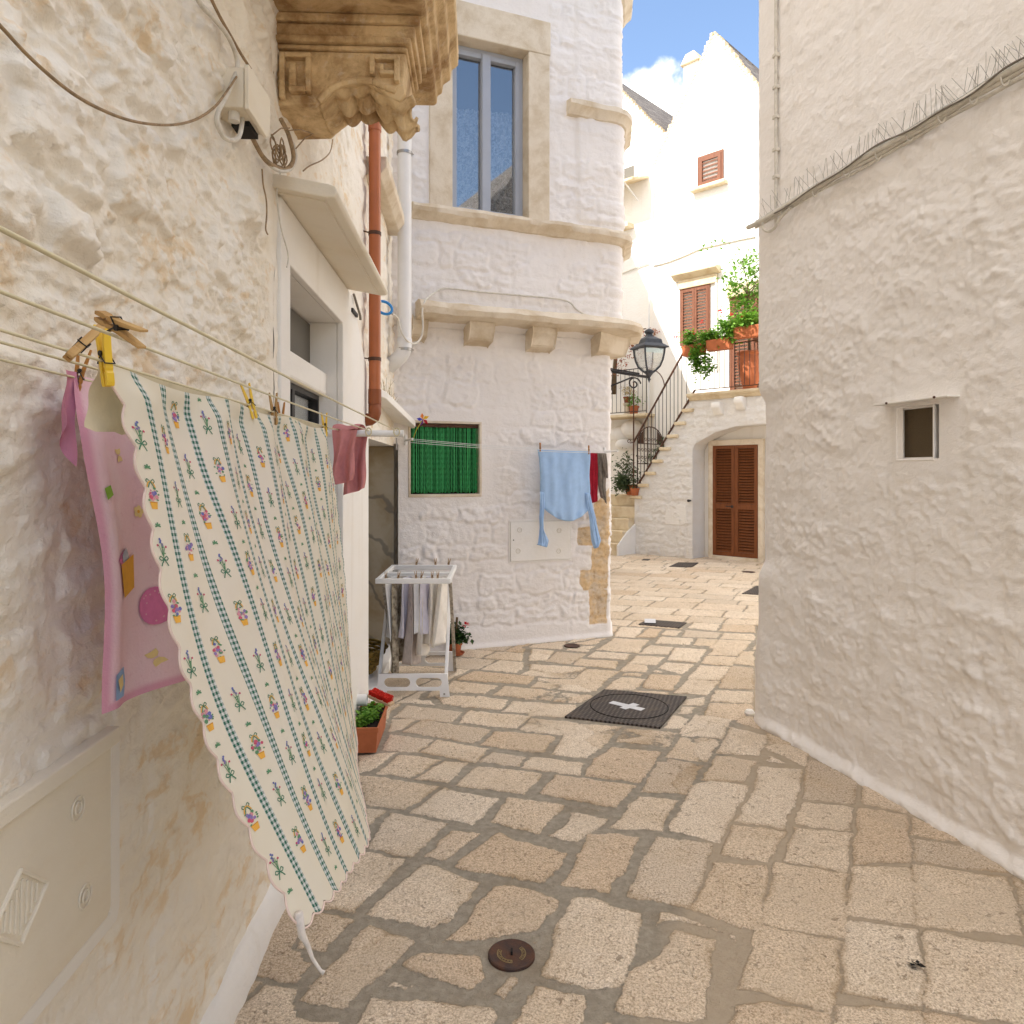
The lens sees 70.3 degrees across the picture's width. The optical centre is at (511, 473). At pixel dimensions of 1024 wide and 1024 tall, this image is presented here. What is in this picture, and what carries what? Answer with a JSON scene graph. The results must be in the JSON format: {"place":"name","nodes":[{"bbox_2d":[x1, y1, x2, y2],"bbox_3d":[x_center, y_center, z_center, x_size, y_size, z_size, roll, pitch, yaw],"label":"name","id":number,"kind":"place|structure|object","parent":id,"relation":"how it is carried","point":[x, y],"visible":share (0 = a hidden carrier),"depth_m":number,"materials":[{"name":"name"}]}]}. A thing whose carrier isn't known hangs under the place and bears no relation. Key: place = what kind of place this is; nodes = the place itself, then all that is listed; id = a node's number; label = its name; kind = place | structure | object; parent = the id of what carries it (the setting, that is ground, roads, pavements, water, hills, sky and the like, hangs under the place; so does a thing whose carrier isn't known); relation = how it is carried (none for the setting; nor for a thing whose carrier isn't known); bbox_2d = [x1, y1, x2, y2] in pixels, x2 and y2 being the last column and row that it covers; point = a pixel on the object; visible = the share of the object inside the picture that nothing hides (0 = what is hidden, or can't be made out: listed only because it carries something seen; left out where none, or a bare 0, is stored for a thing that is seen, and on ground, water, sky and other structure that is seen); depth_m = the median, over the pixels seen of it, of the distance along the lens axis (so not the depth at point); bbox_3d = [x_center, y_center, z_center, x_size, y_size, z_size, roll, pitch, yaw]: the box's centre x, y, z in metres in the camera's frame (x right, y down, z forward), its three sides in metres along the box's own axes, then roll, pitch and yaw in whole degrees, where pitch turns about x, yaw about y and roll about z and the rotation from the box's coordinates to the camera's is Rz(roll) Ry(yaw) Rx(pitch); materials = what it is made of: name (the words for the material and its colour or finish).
{"place":"outdoors","nodes":[
{"label":"outdoors","id":0,"kind":"place"},
{"bbox_2d":[234,554,1023,1023],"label":"pavement","id":1,"kind":"structure","parent":0,"point":[710,852],"depth_m":3.02,"materials":[{"name":"beige stone"}]},
{"bbox_2d":[355,701,387,752],"bbox_3d":[-0.889,1.529,4.470,0.197,0.219,0.466,0,0,-3],"label":"flower box","id":2,"kind":"object","parent":1,"relation":"on","point":[370,719],"visible":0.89,"depth_m":4.35,"materials":[{"name":"ceramic"}]},
{"bbox_2d":[368,687,393,706],"bbox_3d":[-0.851,1.444,4.703,0.200,0.085,0.072,0,0,33],"label":"scrubbing brush","id":3,"kind":"object","parent":2,"relation":"on","point":[379,696],"visible":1,"depth_m":4.68,"materials":[{"name":"plastic"}]},
{"bbox_2d":[375,565,456,696],"bbox_3d":[-0.734,1.207,5.750,0.576,0.870,0.820,0,0,0],"label":"drying rack","id":4,"kind":"object","parent":1,"relation":"on","point":[449,664],"visible":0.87,"depth_m":5.54,"materials":[{"name":"white plastic"}]},
{"bbox_2d":[385,576,398,641],"bbox_3d":[-0.920,1.038,5.653,0.074,0.473,0.471,0,0,3],"label":"hanging garment","id":5,"kind":"object","parent":4,"relation":"hanging from","point":[388,588],"visible":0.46,"depth_m":5.47,"materials":[{"name":"white fabric"}]},
{"bbox_2d":[391,576,405,672],"bbox_3d":[-0.883,1.160,5.645,0.092,0.716,0.483,0,0,0],"label":"hanging garment","id":6,"kind":"object","parent":4,"relation":"hanging from","point":[397,648],"visible":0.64,"depth_m":5.47,"materials":[{"name":"grey fabric"}]},
{"bbox_2d":[398,576,411,638],"bbox_3d":[-0.810,1.033,5.648,0.098,0.464,0.483,0,0,0],"label":"hanging garment","id":7,"kind":"object","parent":4,"relation":"hanging from","point":[404,602],"visible":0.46,"depth_m":5.50,"materials":[{"name":"grey fabric"}]},
{"bbox_2d":[402,576,420,665],"bbox_3d":[-0.767,1.137,5.637,0.108,0.671,0.492,0,0,4],"label":"hanging garment","id":8,"kind":"object","parent":4,"relation":"hanging from","point":[409,657],"visible":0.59,"depth_m":5.49,"materials":[{"name":"beige fabric"}]},
{"bbox_2d":[414,576,423,633],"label":"hanging garment","id":9,"kind":"object","parent":4,"relation":"hanging from","point":[416,604],"visible":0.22,"depth_m":5.46,"materials":[{"name":"white fabric"}]},
{"bbox_2d":[416,576,429,655],"bbox_3d":[-0.678,1.095,5.636,0.077,0.587,0.492,0,0,3],"label":"hanging garment","id":10,"kind":"object","parent":4,"relation":"hanging from","point":[422,649],"visible":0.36,"depth_m":5.46,"materials":[{"name":"beige fabric"}]},
{"bbox_2d":[420,576,433,634],"bbox_3d":[-0.653,1.017,5.654,0.071,0.431,0.471,0,0,0],"label":"hanging garment","id":11,"kind":"object","parent":4,"relation":"hanging from","point":[424,591],"visible":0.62,"depth_m":5.47,"materials":[{"name":"grey fabric"}]},
{"bbox_2d":[423,576,437,644],"bbox_3d":[-0.624,1.060,5.646,0.084,0.518,0.484,0,0,3],"label":"hanging garment","id":12,"kind":"object","parent":4,"relation":"hanging from","point":[433,589],"visible":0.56,"depth_m":5.52,"materials":[{"name":"beige fabric"}]},
{"bbox_2d":[431,576,446,647],"bbox_3d":[-0.554,1.051,5.637,0.102,0.500,0.476,0,0,0],"label":"hanging garment","id":13,"kind":"object","parent":4,"relation":"hanging from","point":[439,628],"visible":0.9,"depth_m":5.51,"materials":[{"name":"beige fabric"}]},
{"bbox_2d":[449,617,473,655],"bbox_3d":[-0.508,1.476,6.629,0.314,0.337,0.319,0,0,25],"label":"potted geranium","id":14,"kind":"object","parent":1,"relation":"on","point":[460,638],"visible":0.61,"depth_m":6.60,"materials":[{"name":"plant"}]},
{"bbox_2d":[488,939,534,971],"bbox_3d":[-0.002,1.652,2.495,0.161,0.036,0.161,0,0,0],"label":"manhole cover","id":15,"kind":"object","parent":1,"relation":"on","point":[511,955],"visible":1,"depth_m":2.48,"materials":[{"name":"metal"}]},
{"bbox_2d":[564,643,579,647],"bbox_3d":[0.575,1.658,6.973,0.151,0.024,0.151,0,0,0],"label":"manhole cover","id":16,"kind":"object","parent":1,"relation":"on","point":[570,645],"visible":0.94,"depth_m":6.96,"materials":[{"name":"metal"}]},
{"bbox_2d":[565,689,686,728],"bbox_3d":[0.822,1.654,5.142,0.631,0.033,0.812,0,0,27],"label":"manhole cover","id":17,"kind":"object","parent":1,"relation":"on","point":[658,711],"visible":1,"depth_m":5.06,"materials":[{"name":"metal"}]},
{"bbox_2d":[609,701,644,710],"bbox_3d":[0.814,1.639,5.138,0.152,0.002,0.269,0,0,-42],"label":"tape cross","id":18,"kind":"object","parent":17,"relation":"on","point":[631,706],"visible":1,"depth_m":5.13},
{"bbox_2d":[638,620,686,628],"bbox_3d":[1.654,1.656,7.983,0.461,0.028,0.302,0,0,25],"label":"manhole cover","id":19,"kind":"object","parent":1,"relation":"on","point":[669,624],"visible":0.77,"depth_m":7.92,"materials":[{"name":"metal"}]},
{"bbox_2d":[669,562,697,567],"bbox_3d":[3.112,1.656,13.150,0.368,0.028,0.778,0,0,25],"label":"manhole cover","id":20,"kind":"object","parent":1,"relation":"on","point":[685,564],"visible":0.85,"depth_m":13.13,"materials":[{"name":"metal"}]},
{"bbox_2d":[744,709,754,716],"bbox_3d":[1.627,1.635,4.975,0.070,0.050,0.071,0,0,0],"label":"pebble","id":21,"kind":"object","parent":1,"relation":"on","point":[749,712],"visible":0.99,"depth_m":4.95,"materials":[{"name":"white stone"}]},
{"bbox_2d":[742,586,758,594],"bbox_3d":[3.480,1.656,10.286,0.334,0.028,0.847,0,0,25],"label":"manhole cover","id":22,"kind":"object","parent":1,"relation":"on","point":[754,590],"visible":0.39,"depth_m":10.13,"materials":[{"name":"metal"}]},
{"bbox_2d":[622,0,758,116],"label":"sky","id":23,"kind":"structure","parent":0,"point":[659,34],"materials":[{"name":"blue"}]},
{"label":"ground","id":24,"kind":"structure","parent":0,"visible":0},
{"bbox_2d":[0,0,458,1023],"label":"rubble house","id":25,"kind":"structure","parent":24,"relation":"on","point":[136,886],"depth_m":1.75,"materials":[{"name":"stone"}]},
{"bbox_2d":[0,23,236,125],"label":"wall cable","id":26,"kind":"object","parent":25,"relation":"attached to","point":[32,59],"depth_m":1.35,"materials":[{"name":"plastic"}]},
{"bbox_2d":[196,0,244,142],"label":"wall cable","id":27,"kind":"object","parent":25,"relation":"attached to","point":[222,28],"depth_m":2.07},
{"bbox_2d":[210,0,251,68],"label":"wall cable","id":28,"kind":"object","parent":25,"relation":"attached to","point":[226,27],"depth_m":2.10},
{"bbox_2d":[215,64,269,138],"bbox_3d":[-0.843,-1.146,2.269,0.112,0.163,0.218,0,0,-3],"label":"junction box","id":29,"kind":"object","parent":25,"relation":"attached to","point":[248,99],"visible":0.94,"depth_m":2.20,"materials":[{"name":"paint"}]},
{"bbox_2d":[261,169,267,234],"bbox_3d":[-0.849,-0.932,2.498,0.008,0.204,0.069,0,0,0],"label":"wall cable","id":30,"kind":"object","parent":25,"relation":"attached to","point":[266,202],"depth_m":2.51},
{"bbox_2d":[251,117,295,169],"bbox_3d":[-0.848,-1.206,2.555,0.081,0.298,0.442,0,0,0],"label":"wall cable","id":31,"kind":"object","parent":25,"relation":"attached to","point":[268,162],"depth_m":2.68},
{"bbox_2d":[264,142,297,172],"bbox_3d":[-0.832,-1.165,2.577,0.039,0.214,0.445,0,0,1],"label":"wall cable","id":32,"kind":"object","parent":25,"relation":"attached to","point":[281,170],"depth_m":2.63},
{"bbox_2d":[276,173,288,267],"bbox_3d":[-0.890,-0.986,2.805,0.021,0.355,0.152,0,0,-3],"label":"wall cable","id":33,"kind":"object","parent":25,"relation":"attached to","point":[280,225],"depth_m":2.77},
{"bbox_2d":[270,127,313,167],"bbox_3d":[-0.842,-1.279,2.819,0.044,0.374,0.638,0,0,-2],"label":"wire coil","id":34,"kind":"object","parent":25,"relation":"hanging from","point":[282,152],"visible":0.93,"depth_m":2.59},
{"bbox_2d":[290,382,318,425],"bbox_3d":[-1.099,0.596,3.530,0.070,2.068,1.144,0,0,-3],"label":"door","id":35,"kind":"structure","parent":25,"relation":"in","point":[298,395],"depth_m":3.84,"materials":[{"name":"black metal"}]},
{"bbox_2d":[303,139,332,171],"bbox_3d":[-0.910,-1.510,3.434,0.006,0.429,0.633,0,0,-3],"label":"wall cable","id":36,"kind":"object","parent":25,"relation":"attached to","point":[320,160],"depth_m":3.45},
{"bbox_2d":[352,293,361,319],"bbox_3d":[-0.956,-1.028,4.494,0.016,0.111,0.252,0,0,-3],"label":"wall cable","id":37,"kind":"object","parent":25,"relation":"attached to","point":[357,306],"depth_m":4.49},
{"bbox_2d":[357,694,367,705],"bbox_3d":[-0.963,1.430,4.595,0.095,0.072,0.072,0,0,-3],"label":"drain stub","id":38,"kind":"object","parent":25,"relation":"attached to","point":[362,699],"visible":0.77,"depth_m":4.57,"materials":[{"name":"white plastic"}]},
{"bbox_2d":[327,427,403,449],"bbox_3d":[-0.689,-0.144,3.004,0.482,0.092,0.033,0,0,-2],"label":"clothesline bar","id":39,"kind":"object","parent":25,"relation":"attached to","point":[381,433],"visible":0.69,"depth_m":3.00,"materials":[{"name":"white metal"}]},
{"bbox_2d":[0,358,92,381],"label":"clothesline","id":40,"kind":"object","parent":39,"relation":"attached to","point":[33,367],"visible":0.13,"depth_m":1.20,"materials":[{"name":"fabric"}]},
{"bbox_2d":[74,350,91,390],"bbox_3d":[-0.781,-0.184,1.314,0.023,0.086,0.016,12,0,-25],"label":"clothespin","id":41,"kind":"object","parent":40,"relation":"attached to","point":[78,370],"visible":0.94,"depth_m":1.31,"materials":[{"name":"wood"}]},
{"bbox_2d":[60,370,184,713],"bbox_3d":[-0.729,0.132,1.652,0.175,0.627,0.776,0,0,0],"label":"towel","id":42,"kind":"object","parent":40,"relation":"hanging from","point":[140,652],"visible":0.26,"depth_m":1.38,"materials":[{"name":"pink fabric"}]},
{"bbox_2d":[0,340,98,370],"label":"clothesline","id":43,"kind":"object","parent":39,"relation":"attached to","point":[43,354],"visible":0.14,"depth_m":1.05,"materials":[{"name":"fabric"}]},
{"bbox_2d":[0,328,338,430],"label":"clothesline","id":44,"kind":"object","parent":39,"relation":"attached to","point":[66,350],"visible":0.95,"depth_m":1.22,"materials":[{"name":"fabric"}]},
{"bbox_2d":[62,324,104,361],"bbox_3d":[-0.622,-0.190,1.057,0.024,0.017,0.089,-33,29,26],"label":"clothespin","id":45,"kind":"object","parent":44,"relation":"on","point":[82,344],"visible":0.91,"depth_m":1.04,"materials":[{"name":"brown wood"}]},
{"bbox_2d":[93,324,115,386],"bbox_3d":[-0.625,-0.182,1.116,0.026,0.097,0.018,-5,1,29],"label":"clothespin","id":46,"kind":"object","parent":44,"relation":"attached to","point":[104,347],"visible":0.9,"depth_m":1.11,"materials":[{"name":"yellow plastic"}]},
{"bbox_2d":[84,364,370,974],"bbox_3d":[-0.522,0.368,1.949,0.350,1.089,1.670,0,0,-2],"label":"tablecloth","id":47,"kind":"object","parent":44,"relation":"hanging from","point":[240,508],"visible":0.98,"depth_m":1.47,"materials":[{"name":"beige fabric"}]},
{"bbox_2d":[240,383,257,418],"bbox_3d":[-0.660,-0.182,1.831,0.024,0.090,0.017,-17,6,-30],"label":"clothespin","id":48,"kind":"object","parent":44,"relation":"attached to","point":[251,401],"visible":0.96,"depth_m":1.83,"materials":[{"name":"plastic"}]},
{"bbox_2d":[269,393,277,424],"bbox_3d":[-0.669,-0.182,2.044,0.024,0.090,0.017,-4,0,-31],"label":"clothespin","id":49,"kind":"object","parent":44,"relation":"attached to","point":[274,408],"visible":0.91,"depth_m":2.04,"materials":[{"name":"brown wood"}]},
{"bbox_2d":[321,413,327,435],"bbox_3d":[-0.698,-0.182,2.710,0.024,0.090,0.017,-3,0,-31],"label":"clothespin","id":50,"kind":"object","parent":44,"relation":"attached to","point":[324,424],"visible":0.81,"depth_m":2.71,"materials":[{"name":"yellow wood"}]},
{"bbox_2d":[0,289,368,430],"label":"clothesline","id":51,"kind":"object","parent":39,"relation":"attached to","point":[28,302],"visible":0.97,"depth_m":0.93,"materials":[{"name":"fabric"}]},
{"bbox_2d":[94,310,147,348],"bbox_3d":[-0.492,-0.184,0.913,0.092,0.024,0.017,26,21,23],"label":"clothespin","id":52,"kind":"object","parent":51,"relation":"on","point":[121,327],"visible":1,"depth_m":0.91,"materials":[{"name":"brown wood"}]},
{"bbox_2d":[0,225,396,430],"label":"clothesline","id":53,"kind":"object","parent":39,"relation":"attached to","point":[21,239],"visible":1,"depth_m":0.72,"materials":[{"name":"fabric"}]},
{"bbox_2d":[332,424,366,494],"bbox_3d":[-0.673,-0.057,3.007,0.146,0.298,0.122,0,0,0],"label":"rose cloth","id":54,"kind":"object","parent":39,"relation":"hanging from","point":[349,463],"visible":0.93,"depth_m":2.98,"materials":[{"name":"fabric"}]},
{"bbox_2d":[363,122,380,425],"bbox_3d":[-0.951,-1.935,4.912,0.130,3.230,0.122,0,0,0],"label":"drainpipe","id":55,"kind":"object","parent":25,"relation":"attached to","point":[374,357],"visible":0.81,"depth_m":4.89,"materials":[{"name":"brown metal"}]},
{"bbox_2d":[368,638,388,674],"bbox_3d":[-1.291,1.460,5.734,0.624,0.197,0.624,0,0,0],"label":"wicker basket","id":56,"kind":"object","parent":25,"relation":"on","point":[373,656],"visible":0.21,"depth_m":5.67,"materials":[{"name":"wicker"}]},
{"bbox_2d":[381,300,392,315],"bbox_3d":[-1.005,-1.305,5.720,0.141,0.120,0.023,0,0,-14],"label":"plastic ring","id":57,"kind":"object","parent":25,"relation":"attached to","point":[389,305],"visible":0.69,"depth_m":5.72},
{"bbox_2d":[387,133,413,372],"bbox_3d":[-0.970,-2.955,6.204,0.260,4.190,0.140,0,0,0],"label":"drainpipe","id":58,"kind":"object","parent":25,"relation":"attached to","point":[398,357],"visible":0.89,"depth_m":6.15,"materials":[{"name":"white plastic"}]},
{"bbox_2d":[413,414,428,437],"bbox_3d":[-0.825,-0.418,6.545,0.152,0.259,0.028,0,0,0],"label":"toy windmill","id":59,"kind":"object","parent":25,"relation":"attached to","point":[422,419],"visible":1,"depth_m":6.54},
{"bbox_2d":[391,0,643,650],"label":"corner house","id":60,"kind":"structure","parent":24,"relation":"on","point":[521,140],"depth_m":6.99,"materials":[{"name":"stone"}]},
{"bbox_2d":[404,435,413,444],"bbox_3d":[-0.924,-0.304,6.519,0.030,0.090,0.290,0,0,-22],"label":"line bracket","id":61,"kind":"object","parent":60,"relation":"attached to","point":[406,439],"visible":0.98,"depth_m":6.62,"materials":[{"name":"white metal"}]},
{"bbox_2d":[410,442,589,452],"bbox_3d":[0.037,-0.237,6.753,2.013,0.078,0.004,0,0,-22],"label":"clothesline","id":62,"kind":"object","parent":61,"relation":"attached to","point":[503,449],"visible":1,"depth_m":6.70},
{"bbox_2d":[410,440,610,451],"bbox_3d":[0.037,-0.255,6.785,2.022,0.081,0.004,0,0,-22],"label":"clothesline","id":63,"kind":"object","parent":61,"relation":"attached to","point":[514,448],"visible":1,"depth_m":6.76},
{"bbox_2d":[415,439,610,450],"bbox_3d":[0.037,-0.268,6.817,2.032,0.085,0.004,0,0,-22],"label":"clothesline","id":64,"kind":"object","parent":61,"relation":"attached to","point":[508,446],"visible":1,"depth_m":6.78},
{"bbox_2d":[537,449,600,547],"bbox_3d":[0.559,0.249,6.997,0.685,0.964,0.071,0,0,-21],"label":"shirt","id":65,"kind":"object","parent":64,"relation":"hanging from","point":[565,495],"visible":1,"depth_m":6.98,"materials":[{"name":"blue fabric"}]},
{"bbox_2d":[590,453,597,502],"bbox_3d":[0.804,0.042,7.136,0.104,0.499,0.048,0,0,-25],"label":"towel","id":66,"kind":"object","parent":64,"relation":"hanging from","point":[594,477],"visible":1,"depth_m":7.14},
{"bbox_2d":[597,453,607,503],"bbox_3d":[0.892,0.046,7.152,0.102,0.506,0.092,0,0,0],"label":"jersey","id":67,"kind":"object","parent":64,"relation":"hanging from","point":[602,468],"visible":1,"depth_m":7.16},
{"bbox_2d":[408,420,481,496],"bbox_3d":[-0.641,-0.136,6.829,0.707,0.707,0.140,0,0,-22],"label":"curtained window","id":68,"kind":"structure","parent":60,"relation":"in","point":[439,470],"depth_m":6.82,"materials":[{"name":"fabric"}]},
{"bbox_2d":[453,45,522,215],"bbox_3d":[-0.268,-3.229,6.987,0.755,1.599,0.177,0,0,-20],"label":"window","id":69,"kind":"structure","parent":60,"relation":"in","point":[486,59],"depth_m":6.99,"materials":[{"name":"blue paint"}]},
{"bbox_2d":[392,287,584,344],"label":"wall cable","id":70,"kind":"structure","parent":60,"relation":"attached to","point":[431,294],"depth_m":6.67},
{"bbox_2d":[610,328,668,387],"bbox_3d":[1.532,-1.438,9.126,0.792,0.803,0.361,0,0,-20],"label":"street lamp","id":71,"kind":"object","parent":60,"relation":"attached to","point":[649,342],"visible":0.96,"depth_m":9.11,"materials":[{"name":"grey metal"}]},
{"bbox_2d":[610,84,672,493],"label":"gabled house","id":72,"kind":"structure","parent":24,"relation":"on","point":[651,121],"depth_m":16.41,"materials":[{"name":"paint"}]},
{"bbox_2d":[623,403,630,413],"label":"stone plinth","id":73,"kind":"structure","parent":72,"relation":"on","point":[626,408],"depth_m":16.27,"materials":[{"name":"stone"}]},
{"bbox_2d":[619,387,636,402],"bbox_3d":[2.591,-1.792,16.303,0.467,0.418,0.402,0,0,23],"label":"potted plant","id":74,"kind":"object","parent":73,"relation":"on","point":[627,398],"visible":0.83,"depth_m":16.27,"materials":[{"name":"green plant"}]},
{"bbox_2d":[624,162,636,178],"bbox_3d":[2.663,-6.847,16.555,0.425,0.356,0.059,0,0,44],"label":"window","id":75,"kind":"structure","parent":72,"relation":"in","point":[630,170],"depth_m":16.49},
{"bbox_2d":[610,367,653,413],"bbox_3d":[1.917,-1.798,16.944,3.231,0.989,0.510,0,0,44],"label":"terrace railing","id":76,"kind":"object","parent":72,"relation":"on","point":[629,393],"visible":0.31,"depth_m":15.96,"materials":[{"name":"black metal"}]},
{"bbox_2d":[624,392,645,413],"bbox_3d":[2.736,-1.559,16.058,0.411,0.510,0.509,0,0,-30],"label":"potted plant","id":77,"kind":"object","parent":72,"relation":"on","point":[636,407],"visible":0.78,"depth_m":16.02,"materials":[{"name":"green plant"}]},
{"bbox_2d":[610,388,765,562],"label":"stone staircase","id":78,"kind":"structure","parent":24,"relation":"on","point":[709,462],"depth_m":14.11,"materials":[{"name":"stone"}]},
{"bbox_2d":[611,447,643,495],"bbox_3d":[2.465,-0.036,15.356,0.821,1.044,0.741,0,0,0],"label":"potted plant","id":79,"kind":"object","parent":78,"relation":"on","point":[623,481],"visible":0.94,"depth_m":15.30,"materials":[{"name":"green plant"}]},
{"bbox_2d":[629,476,641,495],"bbox_3d":[2.567,0.247,14.990,0.299,0.406,0.340,0,0,0],"label":"potted plant","id":80,"kind":"object","parent":78,"relation":"on","point":[634,491],"visible":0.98,"depth_m":14.92,"materials":[{"name":"green plant"}]},
{"bbox_2d":[638,426,662,483],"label":"iron gate","id":81,"kind":"structure","parent":78,"relation":"on","point":[659,437],"depth_m":15.24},
{"bbox_2d":[642,431,668,471],"bbox_3d":[3.139,-0.338,15.243,0.921,1.087,0.735,0,0,43],"label":"potted plant","id":82,"kind":"object","parent":78,"relation":"on","point":[654,451],"visible":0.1,"depth_m":15.25,"materials":[{"name":"green plant"}]},
{"bbox_2d":[627,339,758,487],"bbox_3d":[4.238,-0.985,13.304,5.158,2.870,0.040,0,0,44],"label":"stair railing","id":83,"kind":"object","parent":78,"relation":"on","point":[650,412],"visible":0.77,"depth_m":14.40,"materials":[{"name":"black metal"}]},
{"bbox_2d":[674,328,717,382],"bbox_3d":[3.495,-2.231,13.839,0.715,1.057,0.734,0,0,0],"label":"flower box","id":84,"kind":"object","parent":83,"relation":"attached to","point":[693,351],"visible":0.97,"depth_m":13.70,"materials":[{"name":"ceramic"}]},
{"bbox_2d":[693,316,733,351],"bbox_3d":[3.781,-2.603,13.604,0.934,0.628,0.485,0,0,37],"label":"flower box","id":85,"kind":"object","parent":83,"relation":"attached to","point":[711,341],"visible":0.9,"depth_m":13.50,"materials":[{"name":"ceramic"}]},
{"bbox_2d":[714,305,758,344],"bbox_3d":[4.151,-2.693,13.146,0.976,0.711,0.704,0,0,40],"label":"flower box","id":86,"kind":"object","parent":83,"relation":"attached to","point":[744,325],"visible":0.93,"depth_m":13.09,"materials":[{"name":"ceramic"}]},
{"bbox_2d":[699,239,758,388],"bbox_3d":[4.355,-2.960,13.544,1.399,2.848,1.104,0,0,-38],"label":"potted tree","id":87,"kind":"object","parent":78,"relation":"on","point":[754,364],"visible":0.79,"depth_m":13.46,"materials":[{"name":"green plant"}]},
{"bbox_2d":[652,31,758,458],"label":"gabled house","id":88,"kind":"structure","parent":24,"relation":"on","point":[705,163],"depth_m":15.01,"materials":[{"name":"paint"}]},
{"bbox_2d":[611,327,659,393],"bbox_3d":[2.705,-2.499,16.101,1.260,1.399,0.375,0,0,45],"label":"red creeper","id":89,"kind":"object","parent":88,"relation":"attached to","point":[615,365],"visible":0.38,"depth_m":16.40,"materials":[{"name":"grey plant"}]},
{"bbox_2d":[648,190,653,460],"bbox_3d":[3.035,-3.225,15.883,0.164,5.890,0.042,0,0,44],"label":"wall pipe","id":90,"kind":"object","parent":88,"relation":"attached to","point":[649,313],"depth_m":15.89,"materials":[{"name":"white plastic"}]},
{"bbox_2d":[671,264,720,370],"bbox_3d":[3.791,-3.171,15.051,1.055,2.143,0.210,0,0,44],"label":"window","id":91,"kind":"structure","parent":88,"relation":"in","point":[691,281],"depth_m":15.07,"materials":[{"name":"brown wood"}]},
{"bbox_2d":[652,236,755,265],"bbox_3d":[3.913,-4.598,15.036,2.357,0.158,0.032,0,0,44],"label":"wall cable","id":92,"kind":"object","parent":88,"relation":"attached to","point":[704,247],"depth_m":15.02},
{"bbox_2d":[690,149,727,193],"bbox_3d":[4.019,-6.198,14.869,0.788,0.724,0.170,0,0,44],"label":"window","id":93,"kind":"structure","parent":88,"relation":"in","point":[702,185],"depth_m":14.85,"materials":[{"name":"brown wood"}]},
{"bbox_2d":[726,280,758,389],"bbox_3d":[4.732,-2.654,14.191,1.170,2.207,0.100,0,0,44],"label":"shuttered door","id":94,"kind":"structure","parent":88,"relation":"in","point":[754,344],"depth_m":14.47,"materials":[{"name":"brown wood"}]},
{"bbox_2d":[754,0,1023,879],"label":"whitewashed house","id":95,"kind":"structure","parent":24,"relation":"on","point":[889,661],"depth_m":3.66,"materials":[{"name":"paint"}]},
{"bbox_2d":[772,0,779,226],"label":"conduit","id":96,"kind":"object","parent":95,"relation":"attached to","point":[775,118],"visible":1,"depth_m":4.61,"materials":[{"name":"plastic"}]},
{"bbox_2d":[761,206,791,232],"bbox_3d":[1.661,-1.602,4.573,0.020,0.132,0.308,0,0,-14],"label":"wall cable","id":97,"kind":"object","parent":95,"relation":"attached to","point":[784,213],"depth_m":4.57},
{"bbox_2d":[746,59,1023,229],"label":"wall cable","id":98,"kind":"object","parent":95,"relation":"attached to","point":[1019,65],"depth_m":3.61,"materials":[{"name":"plastic"}]},
{"bbox_2d":[774,57,1023,213],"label":"wall cable","id":99,"kind":"object","parent":98,"relation":"attached to","point":[973,92],"depth_m":3.47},
{"bbox_2d":[753,36,1023,220],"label":"bird spikes","id":100,"kind":"object","parent":95,"relation":"attached to","point":[954,100],"visible":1,"depth_m":3.45,"materials":[{"name":"metal"}]},
{"bbox_2d":[755,74,1023,228],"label":"wall cable","id":101,"kind":"object","parent":95,"relation":"attached to","point":[980,100],"depth_m":3.50,"materials":[{"name":"plastic"}]},
{"bbox_2d":[755,67,1023,227],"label":"wall cable","id":102,"kind":"object","parent":95,"relation":"attached to","point":[983,92],"depth_m":3.42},
{"bbox_2d":[896,402,938,460],"bbox_3d":[2.012,-0.200,3.568,0.094,0.275,0.241,0,0,-14],"label":"screened window","id":103,"kind":"structure","parent":95,"relation":"in","point":[921,422],"depth_m":3.56,"materials":[{"name":"metal"}]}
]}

